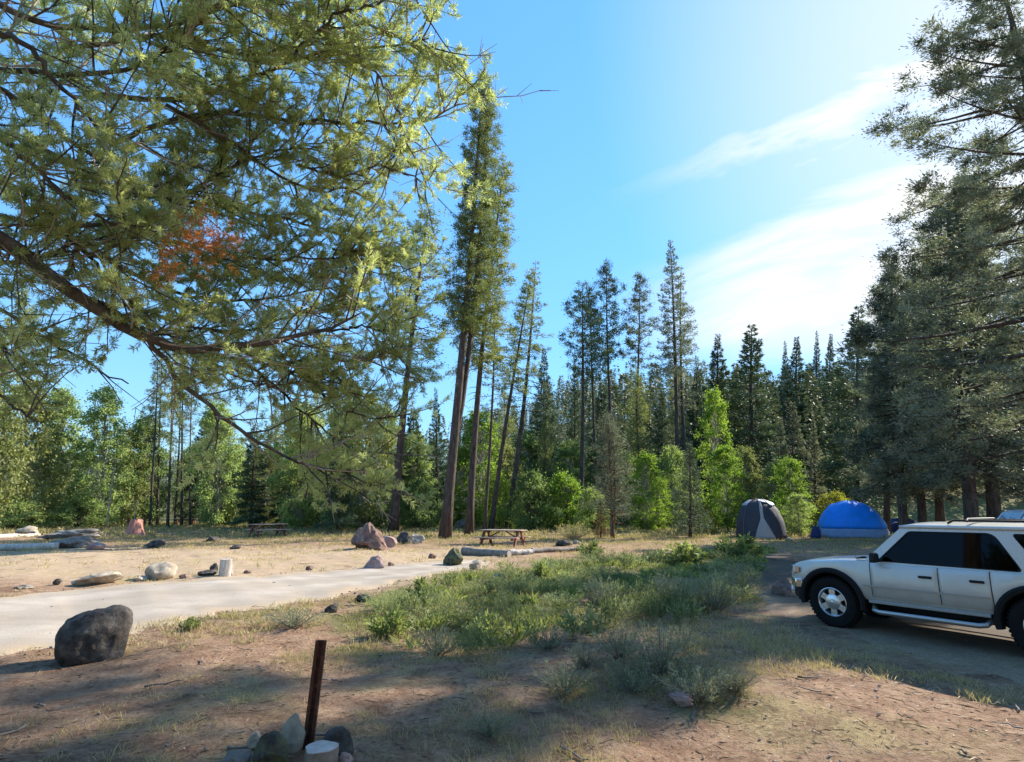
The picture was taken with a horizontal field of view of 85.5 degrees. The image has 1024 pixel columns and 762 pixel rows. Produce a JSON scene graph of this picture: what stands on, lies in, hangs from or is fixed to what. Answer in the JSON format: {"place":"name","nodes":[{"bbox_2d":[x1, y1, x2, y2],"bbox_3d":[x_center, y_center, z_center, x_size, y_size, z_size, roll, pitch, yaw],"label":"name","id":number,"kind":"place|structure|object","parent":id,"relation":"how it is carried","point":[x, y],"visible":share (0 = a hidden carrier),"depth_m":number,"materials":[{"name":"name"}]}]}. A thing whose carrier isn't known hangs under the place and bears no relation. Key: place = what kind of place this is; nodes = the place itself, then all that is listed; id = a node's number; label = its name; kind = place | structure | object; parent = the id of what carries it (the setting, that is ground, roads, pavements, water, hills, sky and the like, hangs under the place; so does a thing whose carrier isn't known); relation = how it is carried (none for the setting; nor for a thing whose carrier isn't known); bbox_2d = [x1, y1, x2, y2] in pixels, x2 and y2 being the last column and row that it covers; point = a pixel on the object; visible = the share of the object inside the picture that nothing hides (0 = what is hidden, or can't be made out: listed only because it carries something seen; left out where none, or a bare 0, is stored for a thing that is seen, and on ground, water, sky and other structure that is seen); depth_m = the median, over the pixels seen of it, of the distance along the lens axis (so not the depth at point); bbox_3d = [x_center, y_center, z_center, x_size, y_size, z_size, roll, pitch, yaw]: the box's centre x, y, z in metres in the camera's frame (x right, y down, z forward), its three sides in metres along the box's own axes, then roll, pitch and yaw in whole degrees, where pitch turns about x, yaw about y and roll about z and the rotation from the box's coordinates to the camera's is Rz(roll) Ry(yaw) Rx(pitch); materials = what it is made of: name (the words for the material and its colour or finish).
{"place":"outdoors","nodes":[
{"label":"outdoors","id":0,"kind":"place"},
{"bbox_2d":[0,559,490,655],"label":"gravel road","id":1,"kind":"structure","parent":0,"point":[27,628],"depth_m":12.72,"materials":[{"name":"grey gravel"}]},
{"bbox_2d":[0,418,1023,761],"bbox_3d":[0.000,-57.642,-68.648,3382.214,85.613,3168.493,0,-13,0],"label":"ground","id":2,"kind":"structure","parent":0,"point":[122,680],"depth_m":6.16,"materials":[{"name":"soil"}]},
{"bbox_2d":[0,326,38,522],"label":"broadleaf tree","id":3,"kind":"object","parent":2,"relation":"on","point":[15,453],"visible":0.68,"depth_m":51.38,"materials":[{"name":"green plant"}]},
{"bbox_2d":[0,496,61,528],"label":"willow bush","id":4,"kind":"object","parent":2,"relation":"on","point":[18,517],"visible":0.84,"depth_m":55.92,"materials":[{"name":"green plant"}]},
{"bbox_2d":[0,376,79,527],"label":"broadleaf tree","id":5,"kind":"object","parent":2,"relation":"on","point":[45,451],"visible":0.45,"depth_m":60.06,"materials":[{"name":"green plant"}]},
{"bbox_2d":[28,384,97,526],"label":"broadleaf tree","id":6,"kind":"object","parent":2,"relation":"on","point":[71,408],"visible":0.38,"depth_m":65.73,"materials":[{"name":"green plant"}]},
{"bbox_2d":[42,495,109,527],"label":"willow bush","id":7,"kind":"object","parent":2,"relation":"on","point":[69,515],"visible":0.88,"depth_m":59.75,"materials":[{"name":"green plant"}]},
{"bbox_2d":[54,605,132,666],"bbox_3d":[-5.801,3.533,7.689,0.861,0.749,0.520,9,-16,-34],"label":"boulder","id":8,"kind":"object","parent":2,"relation":"on","point":[93,636],"visible":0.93,"depth_m":7.52,"materials":[{"name":"grey stone"}]},
{"bbox_2d":[64,382,145,526],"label":"broadleaf tree","id":9,"kind":"object","parent":2,"relation":"on","point":[109,406],"visible":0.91,"depth_m":63.31,"materials":[{"name":"green plant"}]},
{"bbox_2d":[105,426,156,525],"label":"broadleaf tree","id":10,"kind":"object","parent":2,"relation":"on","point":[135,464],"visible":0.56,"depth_m":66.57,"materials":[{"name":"green plant"}]},
{"bbox_2d":[118,412,176,525],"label":"broadleaf tree","id":11,"kind":"object","parent":2,"relation":"on","point":[147,447],"visible":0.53,"depth_m":69.08,"materials":[{"name":"green plant"}]},
{"bbox_2d":[139,336,170,524],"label":"pine tree","id":12,"kind":"object","parent":2,"relation":"on","point":[153,408],"visible":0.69,"depth_m":67.00,"materials":[{"name":"green plant"}]},
{"bbox_2d":[157,324,184,526],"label":"pine tree","id":13,"kind":"object","parent":2,"relation":"on","point":[170,457],"visible":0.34,"depth_m":64.66,"materials":[{"name":"green plant"}]},
{"bbox_2d":[180,397,250,526],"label":"broadleaf tree","id":14,"kind":"object","parent":2,"relation":"on","point":[219,517],"visible":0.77,"depth_m":62.76,"materials":[{"name":"green plant"}]},
{"bbox_2d":[226,425,272,527],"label":"fir tree","id":15,"kind":"object","parent":2,"relation":"on","point":[254,512],"visible":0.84,"depth_m":58.54,"materials":[{"name":"green plant"}]},
{"bbox_2d":[252,731,288,761],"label":"rock","id":16,"kind":"object","parent":2,"relation":"on","point":[271,746],"visible":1,"depth_m":4.24,"materials":[{"name":"stone"}]},
{"bbox_2d":[0,0,558,522],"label":"pine tree","id":17,"kind":"object","parent":2,"relation":"on","point":[124,228],"visible":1,"depth_m":4.58,"materials":[{"name":"green plant"}]},
{"bbox_2d":[281,713,305,752],"bbox_3d":[-1.810,2.944,4.588,0.185,0.348,0.152,-2,-13,11],"label":"rock","id":18,"kind":"object","parent":2,"relation":"on","point":[293,732],"visible":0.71,"depth_m":4.56,"materials":[{"name":"stone"}]},
{"bbox_2d":[259,394,328,528],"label":"broadleaf tree","id":19,"kind":"object","parent":2,"relation":"on","point":[290,516],"visible":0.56,"depth_m":57.94,"materials":[{"name":"green plant"}]},
{"bbox_2d":[302,640,326,748],"bbox_3d":[-1.680,2.701,4.693,0.088,0.930,0.045,5,-13,-6],"label":"steel post","id":20,"kind":"object","parent":2,"relation":"on","point":[315,689],"visible":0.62,"depth_m":4.70,"materials":[{"name":"metal"}]},
{"bbox_2d":[304,740,338,761],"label":"log round","id":21,"kind":"object","parent":2,"relation":"on","point":[322,751],"visible":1,"depth_m":4.20,"materials":[{"name":"brown wood"}]},
{"bbox_2d":[312,412,362,531],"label":"fir tree","id":22,"kind":"object","parent":2,"relation":"on","point":[344,520],"visible":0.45,"depth_m":48.54,"materials":[{"name":"plant"}]},
{"bbox_2d":[308,385,407,529],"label":"broadleaf tree","id":23,"kind":"object","parent":2,"relation":"on","point":[376,519],"visible":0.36,"depth_m":52.46,"materials":[{"name":"green plant"}]},
{"bbox_2d":[351,522,387,550],"bbox_3d":[-7.255,8.078,28.300,1.900,1.707,1.239,3,-13,-14],"label":"rock","id":24,"kind":"object","parent":2,"relation":"on","point":[369,536],"visible":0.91,"depth_m":28.01,"materials":[{"name":"stone"}]},
{"bbox_2d":[364,605,414,638],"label":"leafy plant","id":25,"kind":"object","parent":2,"relation":"on","point":[392,623],"visible":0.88,"depth_m":8.98,"materials":[{"name":"green plant"}]},
{"bbox_2d":[368,202,459,532],"bbox_3d":[-9.245,-1.839,50.687,9.183,31.094,9.583,8,-15,-31],"label":"pine tree","id":26,"kind":"object","parent":2,"relation":"on","point":[393,525],"visible":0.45,"depth_m":51.08,"materials":[{"name":"green plant"}]},
{"bbox_2d":[388,407,439,525],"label":"fir tree","id":27,"kind":"object","parent":2,"relation":"on","point":[411,425],"visible":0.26,"depth_m":63.29,"materials":[{"name":"plant"}]},
{"bbox_2d":[387,424,441,525],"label":"broadleaf tree","id":28,"kind":"object","parent":2,"relation":"on","point":[413,458],"visible":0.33,"depth_m":62.55,"materials":[{"name":"green plant"}]},
{"bbox_2d":[399,473,442,529],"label":"willow bush","id":29,"kind":"object","parent":2,"relation":"on","point":[419,486],"visible":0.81,"depth_m":54.05,"materials":[{"name":"green plant"}]},
{"bbox_2d":[403,623,465,655],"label":"sagebrush","id":30,"kind":"object","parent":2,"relation":"on","point":[436,644],"visible":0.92,"depth_m":8.10,"materials":[{"name":"green plant"}]},
{"bbox_2d":[423,387,455,523],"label":"fir tree","id":31,"kind":"object","parent":2,"relation":"on","point":[437,451],"visible":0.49,"depth_m":69.43,"materials":[{"name":"plant"}]},
{"bbox_2d":[439,442,478,526],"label":"aspen tree","id":32,"kind":"object","parent":2,"relation":"on","point":[459,514],"visible":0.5,"depth_m":58.48,"materials":[{"name":"green plant"}]},
{"bbox_2d":[432,67,507,538],"bbox_3d":[-3.225,-7.512,42.998,5.845,38.702,5.610,5,-13,-10],"label":"pine tree","id":33,"kind":"object","parent":2,"relation":"on","point":[466,309],"visible":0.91,"depth_m":42.66,"materials":[{"name":"green plant"}]},
{"bbox_2d":[454,407,509,527],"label":"aspen tree","id":34,"kind":"object","parent":2,"relation":"on","point":[480,466],"visible":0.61,"depth_m":59.10,"materials":[{"name":"green plant"}]},
{"bbox_2d":[446,151,519,534],"bbox_3d":[-2.269,-4.219,46.217,6.349,33.551,5.501,3,-13,-11],"label":"pine tree","id":35,"kind":"object","parent":2,"relation":"on","point":[479,360],"visible":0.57,"depth_m":46.28,"materials":[{"name":"green plant"}]},
{"bbox_2d":[457,703,521,738],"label":"sagebrush","id":36,"kind":"object","parent":2,"relation":"on","point":[492,730],"visible":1,"depth_m":5.08,"materials":[{"name":"green plant"}]},
{"bbox_2d":[473,284,511,528],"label":"pine tree","id":37,"kind":"object","parent":2,"relation":"on","point":[492,401],"visible":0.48,"depth_m":50.11,"materials":[{"name":"green plant"}]},
{"bbox_2d":[0,558,998,761],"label":"pebbles","id":38,"kind":"object","parent":2,"relation":"on","point":[323,723],"visible":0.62,"depth_m":6.71,"materials":[{"name":"stone"}]},
{"bbox_2d":[475,440,526,523],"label":"broadleaf tree","id":39,"kind":"object","parent":2,"relation":"on","point":[506,462],"visible":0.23,"depth_m":68.84,"materials":[{"name":"green plant"}]},
{"bbox_2d":[478,474,525,528],"bbox_3d":[-1.022,12.336,56.655,4.820,6.366,5.476,10,-16,-36],"label":"willow bush","id":40,"kind":"object","parent":2,"relation":"on","point":[500,521],"visible":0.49,"depth_m":56.15,"materials":[{"name":"green plant"}]},
{"bbox_2d":[0,515,1023,761],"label":"grass","id":41,"kind":"structure","parent":2,"relation":"on","point":[112,529],"depth_m":9.28,"materials":[{"name":"green plant"}]},
{"bbox_2d":[0,361,1023,518],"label":"forest","id":42,"kind":"object","parent":2,"relation":"on","point":[620,396],"visible":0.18,"depth_m":104.60,"materials":[{"name":"green plant"}]},
{"bbox_2d":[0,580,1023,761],"bbox_3d":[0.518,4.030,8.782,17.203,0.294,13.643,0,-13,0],"label":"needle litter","id":43,"kind":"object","parent":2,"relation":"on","point":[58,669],"visible":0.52,"depth_m":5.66,"materials":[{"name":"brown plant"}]},
{"bbox_2d":[0,600,1023,761],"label":"fallen twigs","id":44,"kind":"object","parent":2,"relation":"on","point":[323,734],"visible":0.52,"depth_m":5.87,"materials":[{"name":"brown wood"}]},
{"bbox_2d":[488,266,544,528],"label":"pine tree","id":45,"kind":"object","parent":2,"relation":"on","point":[512,365],"visible":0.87,"depth_m":54.98,"materials":[{"name":"green plant"}]},
{"bbox_2d":[506,428,543,517],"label":"broadleaf tree","id":46,"kind":"object","parent":2,"relation":"on","point":[530,444],"visible":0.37,"depth_m":73.25,"materials":[{"name":"green plant"}]},
{"bbox_2d":[495,464,565,530],"bbox_3d":[1.957,11.292,52.916,7.143,6.741,6.281,0,-13,0],"label":"willow bush","id":47,"kind":"object","parent":2,"relation":"on","point":[538,487],"visible":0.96,"depth_m":52.15,"materials":[{"name":"green plant"}]},
{"bbox_2d":[497,260,564,528],"bbox_3d":[1.625,0.934,57.716,6.297,28.804,6.729,7,-15,-28],"label":"pine tree","id":48,"kind":"object","parent":2,"relation":"on","point":[519,442],"visible":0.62,"depth_m":57.16,"materials":[{"name":"green plant"}]},
{"bbox_2d":[520,349,564,521],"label":"fir tree","id":49,"kind":"object","parent":2,"relation":"on","point":[537,423],"visible":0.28,"depth_m":76.49,"materials":[{"name":"plant"}]},
{"bbox_2d":[530,407,557,517],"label":"fir tree","id":50,"kind":"object","parent":2,"relation":"on","point":[544,456],"visible":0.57,"depth_m":67.50,"materials":[{"name":"plant"}]},
{"bbox_2d":[536,468,590,529],"bbox_3d":[5.122,11.507,53.698,5.930,6.547,6.759,2,-13,-7],"label":"willow bush","id":51,"kind":"object","parent":2,"relation":"on","point":[558,483],"visible":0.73,"depth_m":53.05,"materials":[{"name":"green plant"}]},
{"bbox_2d":[530,651,598,695],"bbox_3d":[0.596,3.318,6.280,0.748,0.438,0.749,11,-17,-40],"label":"sagebrush","id":52,"kind":"object","parent":2,"relation":"on","point":[566,685],"visible":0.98,"depth_m":6.18,"materials":[{"name":"green plant"}]},
{"bbox_2d":[355,541,778,654],"bbox_3d":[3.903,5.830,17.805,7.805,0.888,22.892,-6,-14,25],"label":"scrub","id":53,"kind":"object","parent":2,"relation":"on","point":[681,606],"visible":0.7,"depth_m":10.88,"materials":[{"name":"green plant"}]},
{"bbox_2d":[543,438,599,522],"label":"broadleaf tree","id":54,"kind":"object","parent":2,"relation":"on","point":[566,452],"visible":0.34,"depth_m":68.87,"materials":[{"name":"green plant"}]},
{"bbox_2d":[555,355,589,516],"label":"fir tree","id":55,"kind":"object","parent":2,"relation":"on","point":[573,428],"visible":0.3,"depth_m":80.63,"materials":[{"name":"plant"}]},
{"bbox_2d":[558,279,614,522],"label":"pine tree","id":56,"kind":"object","parent":2,"relation":"on","point":[580,354],"visible":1,"depth_m":64.71,"materials":[{"name":"green plant"}]},
{"bbox_2d":[570,484,615,530],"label":"willow bush","id":57,"kind":"object","parent":2,"relation":"on","point":[589,492],"visible":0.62,"depth_m":51.19,"materials":[{"name":"green plant"}]},
{"bbox_2d":[577,292,611,512],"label":"pine tree","id":58,"kind":"object","parent":2,"relation":"on","point":[591,375],"visible":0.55,"depth_m":74.41,"materials":[{"name":"green plant"}]},
{"bbox_2d":[579,410,642,537],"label":"pine tree","id":59,"kind":"object","parent":2,"relation":"on","point":[612,499],"visible":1,"depth_m":38.31,"materials":[{"name":"green plant"}]},
{"bbox_2d":[591,258,631,523],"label":"pine tree","id":60,"kind":"object","parent":2,"relation":"on","point":[613,289],"visible":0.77,"depth_m":77.37,"materials":[{"name":"green plant"}]},
{"bbox_2d":[589,620,651,658],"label":"sagebrush","id":61,"kind":"object","parent":2,"relation":"on","point":[619,646],"visible":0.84,"depth_m":7.33,"materials":[{"name":"green plant"}]},
{"bbox_2d":[597,653,661,692],"bbox_3d":[1.341,3.312,6.283,0.695,0.444,0.694,-9,-16,34],"label":"sagebrush","id":62,"kind":"object","parent":2,"relation":"on","point":[625,679],"visible":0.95,"depth_m":6.30,"materials":[{"name":"green plant"}]},
{"bbox_2d":[619,270,657,518],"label":"pine tree","id":63,"kind":"object","parent":2,"relation":"on","point":[637,307],"visible":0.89,"depth_m":81.39,"materials":[{"name":"green plant"}]},
{"bbox_2d":[615,365,667,519],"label":"pine tree","id":64,"kind":"object","parent":2,"relation":"on","point":[637,427],"visible":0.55,"depth_m":74.72,"materials":[{"name":"green plant"}]},
{"bbox_2d":[624,450,669,530],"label":"aspen tree","id":65,"kind":"object","parent":2,"relation":"on","point":[645,522],"visible":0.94,"depth_m":48.79,"materials":[{"name":"green plant"}]},
{"bbox_2d":[644,388,674,522],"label":"fir tree","id":66,"kind":"object","parent":2,"relation":"on","point":[662,412],"visible":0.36,"depth_m":78.17,"materials":[{"name":"plant"}]},
{"bbox_2d":[619,619,701,675],"bbox_3d":[1.736,3.193,6.620,1.006,0.650,1.091,1,-13,-4],"label":"sagebrush","id":67,"kind":"object","parent":2,"relation":"on","point":[657,660],"visible":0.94,"depth_m":6.55,"materials":[{"name":"green plant"}]},
{"bbox_2d":[648,444,698,527],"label":"broadleaf tree","id":68,"kind":"object","parent":2,"relation":"on","point":[669,462],"visible":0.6,"depth_m":60.58,"materials":[{"name":"green plant"}]},
{"bbox_2d":[645,240,708,523],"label":"pine tree","id":69,"kind":"object","parent":2,"relation":"on","point":[675,353],"visible":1,"depth_m":72.62,"materials":[{"name":"green plant"}]},
{"bbox_2d":[658,267,705,522],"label":"pine tree","id":70,"kind":"object","parent":2,"relation":"on","point":[682,391],"visible":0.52,"depth_m":73.94,"materials":[{"name":"green plant"}]},
{"bbox_2d":[656,539,712,562],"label":"leafy plant","id":71,"kind":"object","parent":2,"relation":"on","point":[684,554],"visible":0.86,"depth_m":20.51,"materials":[{"name":"green plant"}]},
{"bbox_2d":[671,441,714,536],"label":"fir tree","id":72,"kind":"object","parent":2,"relation":"on","point":[684,481],"visible":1,"depth_m":40.01,"materials":[{"name":"green plant"}]},
{"bbox_2d":[650,654,743,702],"bbox_3d":[1.958,3.162,5.896,0.868,0.447,0.867,-12,-17,41],"label":"sagebrush","id":73,"kind":"object","parent":2,"relation":"on","point":[694,686],"visible":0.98,"depth_m":5.79,"materials":[{"name":"green plant"}]},
{"bbox_2d":[681,355,713,506],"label":"fir tree","id":74,"kind":"object","parent":2,"relation":"on","point":[700,403],"visible":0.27,"depth_m":84.88,"materials":[{"name":"plant"}]},
{"bbox_2d":[680,562,746,611],"bbox_3d":[4.024,4.153,11.094,1.254,1.002,1.361,5,-14,-19],"label":"sagebrush","id":75,"kind":"object","parent":2,"relation":"on","point":[711,599],"visible":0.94,"depth_m":11.03,"materials":[{"name":"green plant"}]},
{"bbox_2d":[693,384,736,527],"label":"aspen tree","id":76,"kind":"object","parent":2,"relation":"on","point":[714,398],"visible":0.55,"depth_m":56.10,"materials":[{"name":"green plant"}]},
{"bbox_2d":[685,333,747,516],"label":"fir tree","id":77,"kind":"object","parent":2,"relation":"on","point":[713,370],"visible":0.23,"depth_m":80.86,"materials":[{"name":"plant"}]},
{"bbox_2d":[705,443,751,530],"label":"aspen tree","id":78,"kind":"object","parent":2,"relation":"on","point":[727,465],"visible":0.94,"depth_m":50.79,"materials":[{"name":"green plant"}]},
{"bbox_2d":[712,531,767,557],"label":"leafy plant","id":79,"kind":"object","parent":2,"relation":"on","point":[744,544],"visible":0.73,"depth_m":22.30,"materials":[{"name":"green plant"}]},
{"bbox_2d":[728,444,766,520],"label":"broadleaf tree","id":80,"kind":"object","parent":2,"relation":"on","point":[746,456],"visible":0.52,"depth_m":64.52,"materials":[{"name":"green plant"}]},
{"bbox_2d":[711,323,785,516],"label":"fir tree","id":81,"kind":"object","parent":2,"relation":"on","point":[762,402],"visible":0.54,"depth_m":76.69,"materials":[{"name":"green plant"}]},
{"bbox_2d":[733,499,792,539],"bbox_3d":[17.377,9.645,38.780,4.640,2.702,3.768,-4,-14,17],"label":"dome tent","id":82,"kind":"object","parent":2,"relation":"on","point":[760,518],"visible":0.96,"depth_m":37.65,"materials":[{"name":"fabric"}]},
{"bbox_2d":[753,460,788,517],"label":"broadleaf tree","id":83,"kind":"object","parent":2,"relation":"on","point":[767,471],"visible":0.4,"depth_m":60.74,"materials":[{"name":"green plant"}]},
{"bbox_2d":[768,401,816,526],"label":"fir tree","id":84,"kind":"object","parent":2,"relation":"on","point":[794,435],"visible":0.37,"depth_m":63.44,"materials":[{"name":"plant"}]},
{"bbox_2d":[767,455,819,532],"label":"aspen tree","id":85,"kind":"object","parent":2,"relation":"on","point":[792,464],"visible":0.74,"depth_m":44.95,"materials":[{"name":"green plant"}]},
{"bbox_2d":[780,493,813,536],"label":"bush","id":86,"kind":"object","parent":2,"relation":"on","point":[795,499],"visible":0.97,"depth_m":41.66,"materials":[{"name":"green plant"}]},
{"bbox_2d":[776,336,821,484],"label":"fir tree","id":87,"kind":"object","parent":2,"relation":"on","point":[796,365],"visible":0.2,"depth_m":100.44,"materials":[{"name":"plant"}]},
{"bbox_2d":[789,377,827,490],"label":"fir tree","id":88,"kind":"object","parent":2,"relation":"on","point":[801,409],"visible":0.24,"depth_m":92.17,"materials":[{"name":"plant"}]},
{"bbox_2d":[802,413,831,519],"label":"fir tree","id":89,"kind":"object","parent":2,"relation":"on","point":[814,490],"visible":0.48,"depth_m":65.17,"materials":[{"name":"plant"}]},
{"bbox_2d":[809,356,867,501],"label":"fir tree","id":90,"kind":"object","parent":2,"relation":"on","point":[838,418],"visible":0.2,"depth_m":84.20,"materials":[{"name":"plant"}]},
{"bbox_2d":[817,500,889,538],"bbox_3d":[24.932,10.162,40.781,4.625,2.662,3.418,-7,-15,27],"label":"dome tent","id":91,"kind":"object","parent":2,"relation":"on","point":[847,518],"visible":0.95,"depth_m":39.61,"materials":[{"name":"blue fabric"}]},
{"bbox_2d":[810,305,912,518],"bbox_3d":[39.503,3.756,63.292,9.695,25.999,9.964,13,-14,-20],"label":"fir tree","id":92,"kind":"object","parent":2,"relation":"on","point":[839,393],"visible":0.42,"depth_m":62.68,"materials":[{"name":"green plant"}]},
{"bbox_2d":[837,282,930,533],"bbox_3d":[30.242,1.619,44.372,6.613,21.602,6.465,14,-14,-21],"label":"pine tree","id":93,"kind":"object","parent":2,"relation":"on","point":[886,508],"visible":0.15,"depth_m":44.24,"materials":[{"name":"green plant"}]},
{"bbox_2d":[747,554,1023,685],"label":"parking spur","id":94,"kind":"structure","parent":2,"relation":"on","point":[991,649],"depth_m":8.57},
{"bbox_2d":[791,517,1023,649],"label":"suv","id":95,"kind":"object","parent":94,"relation":"on","point":[968,572],"visible":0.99,"depth_m":8.32,"materials":[{"name":"paint"}]},
{"bbox_2d":[832,245,960,528],"bbox_3d":[26.295,0.381,38.226,7.702,21.129,7.878,3,-14,19],"label":"pine tree","id":96,"kind":"object","parent":2,"relation":"on","point":[875,407],"visible":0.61,"depth_m":38.01,"materials":[{"name":"green plant"}]},
{"bbox_2d":[856,261,979,522],"bbox_3d":[29.718,0.888,40.895,7.640,21.154,7.816,13,-14,-18],"label":"pine tree","id":97,"kind":"object","parent":2,"relation":"on","point":[922,516],"visible":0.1,"depth_m":39.69,"materials":[{"name":"green plant"}]},
{"bbox_2d":[826,0,1023,483],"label":"pine tree","id":98,"kind":"object","parent":2,"relation":"on","point":[997,149],"visible":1,"depth_m":23.70,"materials":[{"name":"green plant"}]},
{"bbox_2d":[868,177,1023,519],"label":"pine tree","id":99,"kind":"object","parent":2,"relation":"on","point":[970,498],"visible":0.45,"depth_m":31.26,"materials":[{"name":"green plant"}]},
{"bbox_2d":[889,160,1023,518],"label":"pine tree","id":100,"kind":"object","parent":2,"relation":"on","point":[991,511],"visible":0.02,"depth_m":35.07,"materials":[{"name":"green plant"}]},
{"bbox_2d":[0,0,1023,479],"label":"sky","id":101,"kind":"structure","parent":0,"point":[729,132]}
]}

